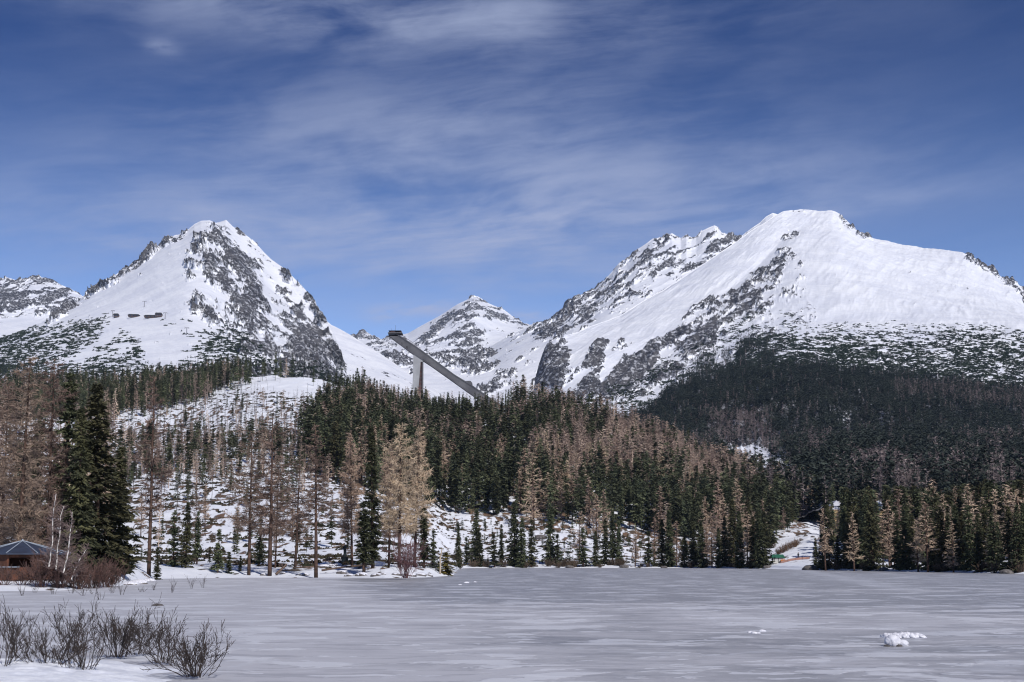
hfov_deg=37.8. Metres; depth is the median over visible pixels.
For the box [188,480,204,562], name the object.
larch tree
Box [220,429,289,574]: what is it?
larch tree
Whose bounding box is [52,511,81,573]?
birch tree
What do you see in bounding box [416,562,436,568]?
slat fence
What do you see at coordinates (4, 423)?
larch tree
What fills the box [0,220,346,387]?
mountain
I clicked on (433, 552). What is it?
spruce tree
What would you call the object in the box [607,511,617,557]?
spruce tree
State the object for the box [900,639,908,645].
snow block
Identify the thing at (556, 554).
spruce tree
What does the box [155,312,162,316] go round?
mountain hut
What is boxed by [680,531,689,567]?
spruce tree
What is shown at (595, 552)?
spruce tree
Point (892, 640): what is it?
snow block
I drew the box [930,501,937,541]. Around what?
spruce tree
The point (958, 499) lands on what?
spruce tree
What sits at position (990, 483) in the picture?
spruce tree
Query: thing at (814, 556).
spruce tree
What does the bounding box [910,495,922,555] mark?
spruce tree
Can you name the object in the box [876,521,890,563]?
larch tree
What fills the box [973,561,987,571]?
shore bush
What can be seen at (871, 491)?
spruce tree
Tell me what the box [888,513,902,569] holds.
spruce tree
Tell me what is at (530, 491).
larch tree
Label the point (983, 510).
spruce tree
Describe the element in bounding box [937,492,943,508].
spruce tree
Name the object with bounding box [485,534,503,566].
spruce tree
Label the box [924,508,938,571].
spruce tree
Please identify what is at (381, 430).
larch tree
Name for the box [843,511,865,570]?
larch tree
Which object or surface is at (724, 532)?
spruce tree
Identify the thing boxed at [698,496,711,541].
larch tree
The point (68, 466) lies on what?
larch tree
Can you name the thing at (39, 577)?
willow shrub
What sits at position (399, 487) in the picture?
larch tree
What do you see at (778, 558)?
kiosk
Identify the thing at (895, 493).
spruce tree
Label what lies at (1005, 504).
larch tree
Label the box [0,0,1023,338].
sky
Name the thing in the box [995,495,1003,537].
spruce tree
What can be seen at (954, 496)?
larch tree
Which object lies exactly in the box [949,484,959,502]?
spruce tree
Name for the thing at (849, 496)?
spruce tree
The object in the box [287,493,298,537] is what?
larch tree
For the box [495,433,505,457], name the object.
larch tree
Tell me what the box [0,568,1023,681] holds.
frozen lake
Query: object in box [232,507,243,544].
larch tree
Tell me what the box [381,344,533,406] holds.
cirque step
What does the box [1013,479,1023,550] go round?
spruce tree
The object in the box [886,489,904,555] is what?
larch tree
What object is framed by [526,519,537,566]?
spruce tree
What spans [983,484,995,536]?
spruce tree
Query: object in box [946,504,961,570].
spruce tree
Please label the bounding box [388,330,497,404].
ski jump
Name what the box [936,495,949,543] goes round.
spruce tree
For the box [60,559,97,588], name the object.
willow shrub
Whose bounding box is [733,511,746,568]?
spruce tree
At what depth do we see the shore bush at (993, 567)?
279.72 m
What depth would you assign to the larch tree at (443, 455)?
637.92 m
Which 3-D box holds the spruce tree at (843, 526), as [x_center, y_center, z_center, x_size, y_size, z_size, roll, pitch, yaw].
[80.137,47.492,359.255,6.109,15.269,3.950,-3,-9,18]
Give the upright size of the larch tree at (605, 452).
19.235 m
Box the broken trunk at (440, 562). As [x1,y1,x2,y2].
[438,549,441,573]
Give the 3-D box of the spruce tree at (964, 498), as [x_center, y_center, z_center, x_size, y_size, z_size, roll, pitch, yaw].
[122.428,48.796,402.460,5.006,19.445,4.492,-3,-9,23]
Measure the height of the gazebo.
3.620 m
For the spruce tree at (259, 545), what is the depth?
237.53 m
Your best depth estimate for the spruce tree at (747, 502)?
535.39 m
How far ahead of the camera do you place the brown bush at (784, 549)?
498.13 m
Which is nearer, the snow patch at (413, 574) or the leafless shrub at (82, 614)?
the leafless shrub at (82, 614)
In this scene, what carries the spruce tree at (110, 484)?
on the hill
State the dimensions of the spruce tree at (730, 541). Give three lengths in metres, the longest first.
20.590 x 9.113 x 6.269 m
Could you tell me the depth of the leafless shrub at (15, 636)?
31.92 m
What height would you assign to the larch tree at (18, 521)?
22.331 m
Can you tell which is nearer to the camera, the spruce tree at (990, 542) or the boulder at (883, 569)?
the spruce tree at (990, 542)
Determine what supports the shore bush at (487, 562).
on the hill
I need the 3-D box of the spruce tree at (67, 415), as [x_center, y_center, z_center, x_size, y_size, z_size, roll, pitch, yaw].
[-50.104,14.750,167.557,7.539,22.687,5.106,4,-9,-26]
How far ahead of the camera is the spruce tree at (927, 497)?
393.53 m
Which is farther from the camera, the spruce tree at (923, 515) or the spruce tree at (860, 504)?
the spruce tree at (860, 504)
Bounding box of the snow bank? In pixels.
[0,658,179,681]
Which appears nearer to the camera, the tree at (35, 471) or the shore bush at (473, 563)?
the tree at (35, 471)
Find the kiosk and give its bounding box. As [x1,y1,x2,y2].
[770,554,784,562]
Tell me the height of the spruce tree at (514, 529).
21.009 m
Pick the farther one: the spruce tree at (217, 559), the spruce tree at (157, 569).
the spruce tree at (217, 559)
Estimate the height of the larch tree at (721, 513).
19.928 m
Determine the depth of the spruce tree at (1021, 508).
274.39 m
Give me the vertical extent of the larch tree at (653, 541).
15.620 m
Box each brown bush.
[779,545,787,552]
[783,542,792,550]
[786,541,795,548]
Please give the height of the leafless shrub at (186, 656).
1.229 m
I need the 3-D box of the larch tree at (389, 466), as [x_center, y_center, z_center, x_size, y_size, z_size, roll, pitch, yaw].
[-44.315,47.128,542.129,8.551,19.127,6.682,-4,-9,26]
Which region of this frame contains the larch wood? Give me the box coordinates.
[0,358,878,546]
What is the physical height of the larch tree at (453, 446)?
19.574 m
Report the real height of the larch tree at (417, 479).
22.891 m
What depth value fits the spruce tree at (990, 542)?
285.85 m
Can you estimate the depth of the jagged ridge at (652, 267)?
4034.76 m
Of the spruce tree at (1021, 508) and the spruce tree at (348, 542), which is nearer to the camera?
the spruce tree at (1021, 508)
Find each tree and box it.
[0,356,63,550]
[0,377,62,512]
[0,382,20,544]
[4,359,98,557]
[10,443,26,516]
[23,416,47,544]
[35,372,94,545]
[36,494,72,570]
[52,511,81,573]
[55,428,90,499]
[56,382,151,573]
[58,407,101,571]
[60,543,90,579]
[102,455,113,509]
[106,447,136,575]
[132,375,176,575]
[133,495,145,535]
[151,547,162,579]
[165,510,180,566]
[176,502,195,567]
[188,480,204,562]
[192,511,201,563]
[201,484,209,526]
[209,529,224,572]
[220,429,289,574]
[223,552,233,573]
[230,416,307,575]
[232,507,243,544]
[237,556,242,570]
[254,513,266,563]
[259,459,293,567]
[272,512,277,549]
[278,455,314,566]
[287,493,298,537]
[294,424,336,577]
[318,417,330,468]
[327,421,339,478]
[332,417,342,472]
[335,432,364,564]
[340,425,349,484]
[344,526,349,549]
[352,501,375,571]
[355,430,368,481]
[362,426,384,567]
[366,423,428,567]
[375,448,404,564]
[379,416,386,449]
[381,444,389,487]
[381,446,396,479]
[396,426,436,566]
[414,508,432,567]
[429,530,437,567]
[435,552,456,575]
[439,439,449,476]
[447,435,458,458]
[453,526,463,567]
[461,537,469,563]
[467,508,482,564]
[475,528,485,566]
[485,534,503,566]
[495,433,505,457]
[496,440,502,463]
[498,524,505,565]
[504,501,518,565]
[508,447,534,496]
[513,469,525,512]
[514,518,529,567]
[518,452,544,529]
[523,468,531,513]
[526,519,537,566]
[531,433,539,462]
[534,471,544,515]
[539,505,558,561]
[540,472,553,508]
[542,432,550,456]
[548,466,560,504]
[551,534,564,562]
[554,434,561,455]
[555,469,566,516]
[564,460,570,490]
[567,446,576,471]
[569,475,580,519]
[569,511,585,561]
[574,527,593,566]
[581,442,593,475]
[584,477,594,525]
[589,494,604,548]
[590,531,601,566]
[598,489,610,536]
[599,520,612,563]
[602,445,608,476]
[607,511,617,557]
[614,521,623,563]
[630,529,640,566]
[641,530,654,566]
[650,517,660,560]
[651,519,667,566]
[653,486,665,532]
[657,451,667,476]
[663,509,675,566]
[673,521,681,566]
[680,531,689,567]
[686,511,698,564]
[688,458,702,474]
[694,521,709,567]
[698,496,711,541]
[703,518,716,566]
[703,521,710,558]
[708,480,729,543]
[712,493,728,535]
[712,528,725,567]
[720,516,729,564]
[723,499,738,566]
[732,478,739,509]
[733,490,749,552]
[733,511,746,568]
[738,514,752,567]
[742,501,746,541]
[743,492,751,545]
[744,516,757,568]
[750,508,768,567]
[755,511,775,566]
[806,478,814,518]
[812,538,818,565]
[815,505,839,569]
[816,508,832,570]
[816,522,827,569]
[831,536,842,568]
[834,507,849,568]
[835,492,851,538]
[837,487,844,527]
[841,500,856,568]
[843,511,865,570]
[846,493,853,515]
[849,512,863,568]
[851,499,857,529]
[854,489,866,550]
[855,494,878,564]
[856,499,888,570]
[866,492,877,558]
[867,489,879,538]
[873,502,883,560]
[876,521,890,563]
[877,499,893,565]
[878,484,898,564]
[882,488,893,534]
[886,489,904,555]
[886,512,895,563]
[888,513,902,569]
[890,486,901,557]
[891,498,898,538]
[894,504,915,570]
[897,488,914,537]
[902,497,921,541]
[902,516,922,569]
[906,519,925,571]
[910,484,916,495]
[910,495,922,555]
[912,492,922,550]
[912,502,941,571]
[916,513,930,570]
[919,500,928,555]
[923,491,936,529]
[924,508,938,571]
[925,508,951,571]
[929,480,938,506]
[929,487,935,507]
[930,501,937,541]
[932,495,939,526]
[936,494,952,552]
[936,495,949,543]
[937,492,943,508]
[942,515,953,563]
[943,521,960,572]
[944,494,951,526]
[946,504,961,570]
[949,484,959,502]
[950,486,957,503]
[954,485,963,529]
[955,511,968,570]
[957,505,982,570]
[958,487,973,529]
[961,484,980,548]
[962,495,972,524]
[967,490,976,549]
[967,513,986,572]
[971,504,995,571]
[972,481,984,546]
[972,485,982,525]
[973,497,992,548]
[982,482,996,514]
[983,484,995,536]
[983,515,997,571]
[983,520,996,563]
[986,479,997,518]
[988,489,1004,553]
[992,521,1006,568]
[994,506,1018,572]
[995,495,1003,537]
[998,484,1016,555]
[999,498,1007,536]
[1003,486,1014,546]
[1008,489,1023,549]
[1008,505,1023,572]
[1011,485,1016,521]
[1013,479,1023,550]
[1015,503,1023,559]
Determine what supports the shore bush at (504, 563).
on the hill
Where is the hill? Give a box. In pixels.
[0,375,1023,590]
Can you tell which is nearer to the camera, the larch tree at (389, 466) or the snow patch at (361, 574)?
the snow patch at (361, 574)
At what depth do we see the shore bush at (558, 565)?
463.08 m
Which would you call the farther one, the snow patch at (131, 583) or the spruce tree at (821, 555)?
the spruce tree at (821, 555)
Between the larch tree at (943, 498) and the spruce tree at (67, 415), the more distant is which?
the larch tree at (943, 498)
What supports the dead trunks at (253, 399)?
on the hill
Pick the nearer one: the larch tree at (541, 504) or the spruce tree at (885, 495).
the spruce tree at (885, 495)
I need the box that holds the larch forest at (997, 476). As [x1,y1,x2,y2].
[626,334,1023,514]
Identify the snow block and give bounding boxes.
[884,634,900,646]
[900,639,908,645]
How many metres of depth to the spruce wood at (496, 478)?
631.86 m
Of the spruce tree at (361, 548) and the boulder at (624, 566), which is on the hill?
the spruce tree at (361, 548)
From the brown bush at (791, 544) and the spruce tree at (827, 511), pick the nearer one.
the spruce tree at (827, 511)
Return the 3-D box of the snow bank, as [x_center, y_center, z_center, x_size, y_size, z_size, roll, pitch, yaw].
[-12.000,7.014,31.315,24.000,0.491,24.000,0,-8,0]
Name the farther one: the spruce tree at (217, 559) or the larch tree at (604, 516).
the larch tree at (604, 516)
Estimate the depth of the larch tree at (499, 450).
657.77 m
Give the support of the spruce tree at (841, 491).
on the hill
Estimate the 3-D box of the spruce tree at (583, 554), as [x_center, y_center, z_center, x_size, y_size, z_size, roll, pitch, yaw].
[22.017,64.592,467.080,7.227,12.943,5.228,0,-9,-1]
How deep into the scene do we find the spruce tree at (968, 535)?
297.27 m
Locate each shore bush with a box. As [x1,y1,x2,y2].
[468,559,479,566]
[482,557,492,566]
[498,559,507,567]
[544,557,555,566]
[553,561,561,567]
[566,560,577,567]
[607,557,616,564]
[617,558,626,565]
[687,561,694,567]
[829,559,841,569]
[935,560,949,571]
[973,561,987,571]
[986,558,999,572]
[1007,559,1023,572]
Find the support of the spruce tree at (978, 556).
on the hill
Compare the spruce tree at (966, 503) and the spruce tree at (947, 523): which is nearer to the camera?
the spruce tree at (947, 523)
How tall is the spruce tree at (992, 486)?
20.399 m
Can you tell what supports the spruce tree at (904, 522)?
on the hill
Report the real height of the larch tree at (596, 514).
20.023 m
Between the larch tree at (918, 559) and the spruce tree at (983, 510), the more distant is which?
the larch tree at (918, 559)
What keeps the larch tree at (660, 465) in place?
on the hill
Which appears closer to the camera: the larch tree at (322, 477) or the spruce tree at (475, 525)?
the larch tree at (322, 477)
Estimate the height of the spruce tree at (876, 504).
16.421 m
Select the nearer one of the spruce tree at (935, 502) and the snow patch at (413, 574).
the snow patch at (413, 574)
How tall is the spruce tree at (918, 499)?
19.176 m
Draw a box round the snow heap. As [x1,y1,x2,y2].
[880,631,926,637]
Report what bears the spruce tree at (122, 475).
on the hill
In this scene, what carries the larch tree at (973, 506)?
on the hill
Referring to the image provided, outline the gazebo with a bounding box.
[0,539,70,579]
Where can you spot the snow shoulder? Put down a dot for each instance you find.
(358, 354)
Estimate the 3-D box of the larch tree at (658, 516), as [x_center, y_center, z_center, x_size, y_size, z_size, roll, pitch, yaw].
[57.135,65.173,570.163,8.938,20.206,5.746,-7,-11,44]
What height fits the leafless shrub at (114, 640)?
1.480 m
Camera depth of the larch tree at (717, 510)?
496.89 m
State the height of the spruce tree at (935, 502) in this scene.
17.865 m
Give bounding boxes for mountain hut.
[128,314,139,316]
[144,315,156,317]
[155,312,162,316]
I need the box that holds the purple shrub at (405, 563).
[380,527,432,577]
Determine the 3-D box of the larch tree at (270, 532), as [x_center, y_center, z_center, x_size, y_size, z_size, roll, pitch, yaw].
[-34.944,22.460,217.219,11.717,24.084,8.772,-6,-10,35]
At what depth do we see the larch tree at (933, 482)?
418.58 m
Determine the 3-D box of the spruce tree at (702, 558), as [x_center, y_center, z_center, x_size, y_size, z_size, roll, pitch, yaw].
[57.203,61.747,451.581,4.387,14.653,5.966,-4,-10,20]
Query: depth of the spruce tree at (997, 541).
284.96 m
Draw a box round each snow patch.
[122,581,139,584]
[132,579,147,583]
[318,564,329,567]
[336,570,348,573]
[355,572,368,575]
[408,572,416,576]
[416,572,426,576]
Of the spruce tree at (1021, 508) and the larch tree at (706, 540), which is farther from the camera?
the larch tree at (706, 540)
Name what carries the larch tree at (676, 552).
on the hill
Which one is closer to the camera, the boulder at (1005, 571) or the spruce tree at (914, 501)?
the boulder at (1005, 571)
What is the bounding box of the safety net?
[781,556,809,562]
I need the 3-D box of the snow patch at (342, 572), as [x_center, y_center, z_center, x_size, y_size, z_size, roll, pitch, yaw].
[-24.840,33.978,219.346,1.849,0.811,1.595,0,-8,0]
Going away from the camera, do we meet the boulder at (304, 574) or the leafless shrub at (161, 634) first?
the leafless shrub at (161, 634)
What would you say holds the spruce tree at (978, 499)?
on the hill
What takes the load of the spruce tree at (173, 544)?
on the hill
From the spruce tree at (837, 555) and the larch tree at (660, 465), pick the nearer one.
the spruce tree at (837, 555)
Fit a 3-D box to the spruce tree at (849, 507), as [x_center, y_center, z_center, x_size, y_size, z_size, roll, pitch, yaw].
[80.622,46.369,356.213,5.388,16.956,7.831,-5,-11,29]
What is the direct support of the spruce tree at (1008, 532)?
on the hill
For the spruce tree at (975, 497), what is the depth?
385.90 m
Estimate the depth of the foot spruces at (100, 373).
1716.76 m
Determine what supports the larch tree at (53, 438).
on the hill
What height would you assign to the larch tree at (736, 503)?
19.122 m
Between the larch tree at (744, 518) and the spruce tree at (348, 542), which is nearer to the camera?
the spruce tree at (348, 542)
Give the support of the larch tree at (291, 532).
on the hill
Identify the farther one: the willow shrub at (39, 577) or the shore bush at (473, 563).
the shore bush at (473, 563)
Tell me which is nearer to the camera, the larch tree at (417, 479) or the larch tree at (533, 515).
the larch tree at (417, 479)
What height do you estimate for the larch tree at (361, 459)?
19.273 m
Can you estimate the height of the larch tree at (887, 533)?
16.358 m
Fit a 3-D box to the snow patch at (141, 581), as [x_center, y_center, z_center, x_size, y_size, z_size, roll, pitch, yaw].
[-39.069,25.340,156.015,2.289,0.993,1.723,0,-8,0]
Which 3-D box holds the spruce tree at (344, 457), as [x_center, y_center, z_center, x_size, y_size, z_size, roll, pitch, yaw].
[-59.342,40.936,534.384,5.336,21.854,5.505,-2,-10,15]
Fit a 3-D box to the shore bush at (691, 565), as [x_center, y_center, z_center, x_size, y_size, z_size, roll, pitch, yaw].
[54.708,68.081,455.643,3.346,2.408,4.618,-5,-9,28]
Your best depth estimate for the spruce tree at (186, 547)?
222.87 m
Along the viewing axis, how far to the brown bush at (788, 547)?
501.84 m
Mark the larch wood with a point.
(579, 447)
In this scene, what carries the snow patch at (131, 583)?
on the hill
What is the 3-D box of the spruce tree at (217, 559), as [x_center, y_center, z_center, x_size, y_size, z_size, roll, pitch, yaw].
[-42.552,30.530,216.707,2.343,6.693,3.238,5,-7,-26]
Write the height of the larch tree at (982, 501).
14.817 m
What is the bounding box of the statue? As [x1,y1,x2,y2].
[341,545,348,562]
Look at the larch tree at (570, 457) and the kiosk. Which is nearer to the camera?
the kiosk
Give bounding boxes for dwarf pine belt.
[0,313,344,384]
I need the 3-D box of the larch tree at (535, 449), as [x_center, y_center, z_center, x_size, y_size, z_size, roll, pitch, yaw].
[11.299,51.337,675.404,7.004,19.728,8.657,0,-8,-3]
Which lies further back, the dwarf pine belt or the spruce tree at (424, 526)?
the dwarf pine belt
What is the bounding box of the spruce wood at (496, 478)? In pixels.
[0,351,1023,566]
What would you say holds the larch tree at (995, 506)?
on the hill
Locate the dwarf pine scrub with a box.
[576,305,1023,413]
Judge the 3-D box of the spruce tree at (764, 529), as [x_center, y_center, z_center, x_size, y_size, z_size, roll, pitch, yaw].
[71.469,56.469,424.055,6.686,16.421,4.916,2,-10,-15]
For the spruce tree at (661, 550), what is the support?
on the hill
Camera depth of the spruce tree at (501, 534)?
462.46 m
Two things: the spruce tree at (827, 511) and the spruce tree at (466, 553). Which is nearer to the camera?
the spruce tree at (827, 511)
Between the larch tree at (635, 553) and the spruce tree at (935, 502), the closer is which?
the spruce tree at (935, 502)
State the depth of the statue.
241.25 m
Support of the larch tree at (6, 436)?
on the hill
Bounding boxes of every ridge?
[0,275,82,336]
[484,213,776,384]
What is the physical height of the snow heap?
0.266 m
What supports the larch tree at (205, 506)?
on the hill
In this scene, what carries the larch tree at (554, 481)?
on the hill
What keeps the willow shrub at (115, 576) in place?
on the hill
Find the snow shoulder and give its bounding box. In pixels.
[327,322,445,403]
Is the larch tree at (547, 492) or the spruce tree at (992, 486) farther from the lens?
the larch tree at (547, 492)
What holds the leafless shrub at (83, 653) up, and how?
on the snow bank
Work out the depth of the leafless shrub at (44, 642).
32.91 m
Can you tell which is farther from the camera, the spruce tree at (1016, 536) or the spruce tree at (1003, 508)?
the spruce tree at (1003, 508)
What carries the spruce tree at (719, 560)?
on the hill
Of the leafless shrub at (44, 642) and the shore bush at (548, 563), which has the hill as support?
the shore bush at (548, 563)
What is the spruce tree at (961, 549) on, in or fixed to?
on the hill
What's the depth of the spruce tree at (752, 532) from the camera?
427.56 m
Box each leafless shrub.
[0,596,40,665]
[0,606,48,657]
[8,620,106,664]
[42,593,106,651]
[52,618,113,669]
[68,599,157,657]
[104,592,176,654]
[127,607,190,662]
[140,618,234,677]
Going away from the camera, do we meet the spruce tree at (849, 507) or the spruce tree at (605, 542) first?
the spruce tree at (849, 507)
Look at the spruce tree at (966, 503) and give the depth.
400.77 m
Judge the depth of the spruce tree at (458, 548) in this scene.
385.10 m
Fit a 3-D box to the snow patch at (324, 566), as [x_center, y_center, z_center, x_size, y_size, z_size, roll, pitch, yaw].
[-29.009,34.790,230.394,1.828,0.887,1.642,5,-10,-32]
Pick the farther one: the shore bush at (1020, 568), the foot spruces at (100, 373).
the foot spruces at (100, 373)
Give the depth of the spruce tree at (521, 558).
461.09 m
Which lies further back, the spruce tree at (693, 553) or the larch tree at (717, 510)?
the larch tree at (717, 510)
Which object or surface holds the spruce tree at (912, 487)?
on the hill
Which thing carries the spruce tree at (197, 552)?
on the hill
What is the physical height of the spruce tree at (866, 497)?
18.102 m
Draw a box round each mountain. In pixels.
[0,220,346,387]
[351,295,547,353]
[534,209,1023,517]
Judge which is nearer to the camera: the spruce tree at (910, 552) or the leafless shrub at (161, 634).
the leafless shrub at (161, 634)
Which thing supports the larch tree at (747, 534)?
on the hill
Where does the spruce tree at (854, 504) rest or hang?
on the hill
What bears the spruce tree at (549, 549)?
on the hill
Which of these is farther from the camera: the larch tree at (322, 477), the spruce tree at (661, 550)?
the spruce tree at (661, 550)
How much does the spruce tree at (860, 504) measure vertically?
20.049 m
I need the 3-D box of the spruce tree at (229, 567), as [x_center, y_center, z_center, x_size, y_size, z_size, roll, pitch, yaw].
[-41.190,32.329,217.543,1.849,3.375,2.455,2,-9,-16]
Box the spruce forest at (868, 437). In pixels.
[620,323,1023,510]
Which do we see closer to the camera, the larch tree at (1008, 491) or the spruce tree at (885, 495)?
the larch tree at (1008, 491)
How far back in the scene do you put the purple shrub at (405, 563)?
188.63 m
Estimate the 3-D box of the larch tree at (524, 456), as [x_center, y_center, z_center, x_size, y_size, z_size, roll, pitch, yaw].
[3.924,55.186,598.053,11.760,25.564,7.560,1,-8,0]
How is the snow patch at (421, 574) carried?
on the hill
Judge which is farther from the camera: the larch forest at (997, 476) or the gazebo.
the larch forest at (997, 476)
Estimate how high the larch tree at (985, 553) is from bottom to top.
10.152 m
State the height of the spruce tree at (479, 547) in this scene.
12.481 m
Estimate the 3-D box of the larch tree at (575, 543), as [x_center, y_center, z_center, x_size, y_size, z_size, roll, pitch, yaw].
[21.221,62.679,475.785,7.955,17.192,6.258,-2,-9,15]
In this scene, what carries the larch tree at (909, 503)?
on the hill
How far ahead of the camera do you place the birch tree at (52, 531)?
124.53 m
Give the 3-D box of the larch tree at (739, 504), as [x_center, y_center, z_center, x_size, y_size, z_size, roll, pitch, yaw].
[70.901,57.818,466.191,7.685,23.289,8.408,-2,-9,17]
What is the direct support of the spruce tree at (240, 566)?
on the hill
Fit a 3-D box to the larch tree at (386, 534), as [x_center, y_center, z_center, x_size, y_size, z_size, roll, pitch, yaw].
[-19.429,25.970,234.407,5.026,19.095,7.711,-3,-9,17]
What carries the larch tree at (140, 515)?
on the hill
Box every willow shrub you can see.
[0,564,22,584]
[4,565,36,584]
[19,547,63,586]
[38,550,78,587]
[59,554,113,587]
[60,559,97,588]
[94,554,129,586]
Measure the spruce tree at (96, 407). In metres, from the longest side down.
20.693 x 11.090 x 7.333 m
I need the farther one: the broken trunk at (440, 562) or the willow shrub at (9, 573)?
the broken trunk at (440, 562)
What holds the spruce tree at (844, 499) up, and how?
on the hill
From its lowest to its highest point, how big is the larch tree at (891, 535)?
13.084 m
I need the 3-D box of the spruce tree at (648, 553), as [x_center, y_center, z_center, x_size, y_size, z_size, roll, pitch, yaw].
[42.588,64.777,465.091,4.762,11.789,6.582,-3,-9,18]
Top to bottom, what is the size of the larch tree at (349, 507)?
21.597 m
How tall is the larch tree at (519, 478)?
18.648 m
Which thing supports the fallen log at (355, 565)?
on the hill
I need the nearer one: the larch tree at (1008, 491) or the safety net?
the larch tree at (1008, 491)
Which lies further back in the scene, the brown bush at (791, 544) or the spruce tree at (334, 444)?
the spruce tree at (334, 444)
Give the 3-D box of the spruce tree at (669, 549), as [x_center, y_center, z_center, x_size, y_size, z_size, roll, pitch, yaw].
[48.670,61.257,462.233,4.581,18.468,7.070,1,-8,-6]
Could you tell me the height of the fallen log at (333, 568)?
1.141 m
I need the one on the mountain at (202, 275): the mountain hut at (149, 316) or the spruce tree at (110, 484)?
the mountain hut at (149, 316)
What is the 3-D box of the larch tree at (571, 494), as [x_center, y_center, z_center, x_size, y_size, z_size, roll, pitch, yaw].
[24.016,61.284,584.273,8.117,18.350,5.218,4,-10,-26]
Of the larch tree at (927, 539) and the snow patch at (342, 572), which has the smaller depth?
the snow patch at (342, 572)
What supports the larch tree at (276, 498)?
on the hill
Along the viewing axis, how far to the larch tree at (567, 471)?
613.93 m
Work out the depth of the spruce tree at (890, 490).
444.50 m
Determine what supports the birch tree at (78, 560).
on the hill
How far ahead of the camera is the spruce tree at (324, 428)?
555.12 m
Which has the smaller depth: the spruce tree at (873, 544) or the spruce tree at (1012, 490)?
the spruce tree at (873, 544)
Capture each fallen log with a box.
[275,564,286,574]
[293,561,318,568]
[321,564,345,570]
[346,564,370,567]
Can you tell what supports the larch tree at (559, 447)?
on the hill
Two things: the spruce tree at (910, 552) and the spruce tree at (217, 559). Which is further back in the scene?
the spruce tree at (910, 552)
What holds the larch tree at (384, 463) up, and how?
on the hill
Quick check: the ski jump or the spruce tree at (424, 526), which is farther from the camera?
the ski jump
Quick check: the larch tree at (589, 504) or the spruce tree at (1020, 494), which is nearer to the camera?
the spruce tree at (1020, 494)
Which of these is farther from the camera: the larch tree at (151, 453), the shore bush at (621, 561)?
the shore bush at (621, 561)
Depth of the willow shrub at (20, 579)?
126.32 m
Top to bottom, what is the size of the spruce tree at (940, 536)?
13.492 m
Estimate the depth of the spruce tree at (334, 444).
541.45 m
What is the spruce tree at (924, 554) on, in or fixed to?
on the hill
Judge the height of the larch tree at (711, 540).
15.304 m
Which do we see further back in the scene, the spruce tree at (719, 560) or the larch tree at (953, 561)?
the spruce tree at (719, 560)
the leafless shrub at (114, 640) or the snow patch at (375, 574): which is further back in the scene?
the snow patch at (375, 574)
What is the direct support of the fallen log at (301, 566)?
on the hill
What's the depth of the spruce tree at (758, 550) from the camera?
422.76 m
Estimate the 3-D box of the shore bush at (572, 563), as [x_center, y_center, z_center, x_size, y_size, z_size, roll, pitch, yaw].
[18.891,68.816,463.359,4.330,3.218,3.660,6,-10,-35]
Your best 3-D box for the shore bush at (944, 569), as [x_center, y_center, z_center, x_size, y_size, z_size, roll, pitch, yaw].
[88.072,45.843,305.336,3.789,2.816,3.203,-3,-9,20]
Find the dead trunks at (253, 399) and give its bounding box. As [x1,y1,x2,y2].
[36,363,317,496]
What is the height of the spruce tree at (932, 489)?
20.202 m
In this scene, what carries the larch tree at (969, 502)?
on the hill
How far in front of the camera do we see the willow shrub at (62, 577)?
125.21 m
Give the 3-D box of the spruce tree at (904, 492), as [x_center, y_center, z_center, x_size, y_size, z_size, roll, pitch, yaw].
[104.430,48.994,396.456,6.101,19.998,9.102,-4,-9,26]
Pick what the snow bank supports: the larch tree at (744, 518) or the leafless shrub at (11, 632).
the leafless shrub at (11, 632)
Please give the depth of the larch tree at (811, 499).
653.00 m
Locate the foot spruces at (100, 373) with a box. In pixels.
[0,352,349,382]
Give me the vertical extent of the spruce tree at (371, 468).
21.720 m
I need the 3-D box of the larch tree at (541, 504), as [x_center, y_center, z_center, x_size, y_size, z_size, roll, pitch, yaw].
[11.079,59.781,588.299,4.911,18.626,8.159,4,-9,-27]
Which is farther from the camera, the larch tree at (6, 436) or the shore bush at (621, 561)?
the shore bush at (621, 561)
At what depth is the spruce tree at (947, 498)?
401.57 m
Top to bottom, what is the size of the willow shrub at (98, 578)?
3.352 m
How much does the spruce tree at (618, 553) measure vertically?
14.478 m
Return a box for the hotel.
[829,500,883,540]
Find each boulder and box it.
[299,572,308,575]
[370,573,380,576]
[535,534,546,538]
[619,564,628,567]
[802,565,818,569]
[878,567,888,570]
[999,569,1013,573]
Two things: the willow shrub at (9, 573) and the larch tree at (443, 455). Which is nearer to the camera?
the willow shrub at (9, 573)
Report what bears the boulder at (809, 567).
on the hill

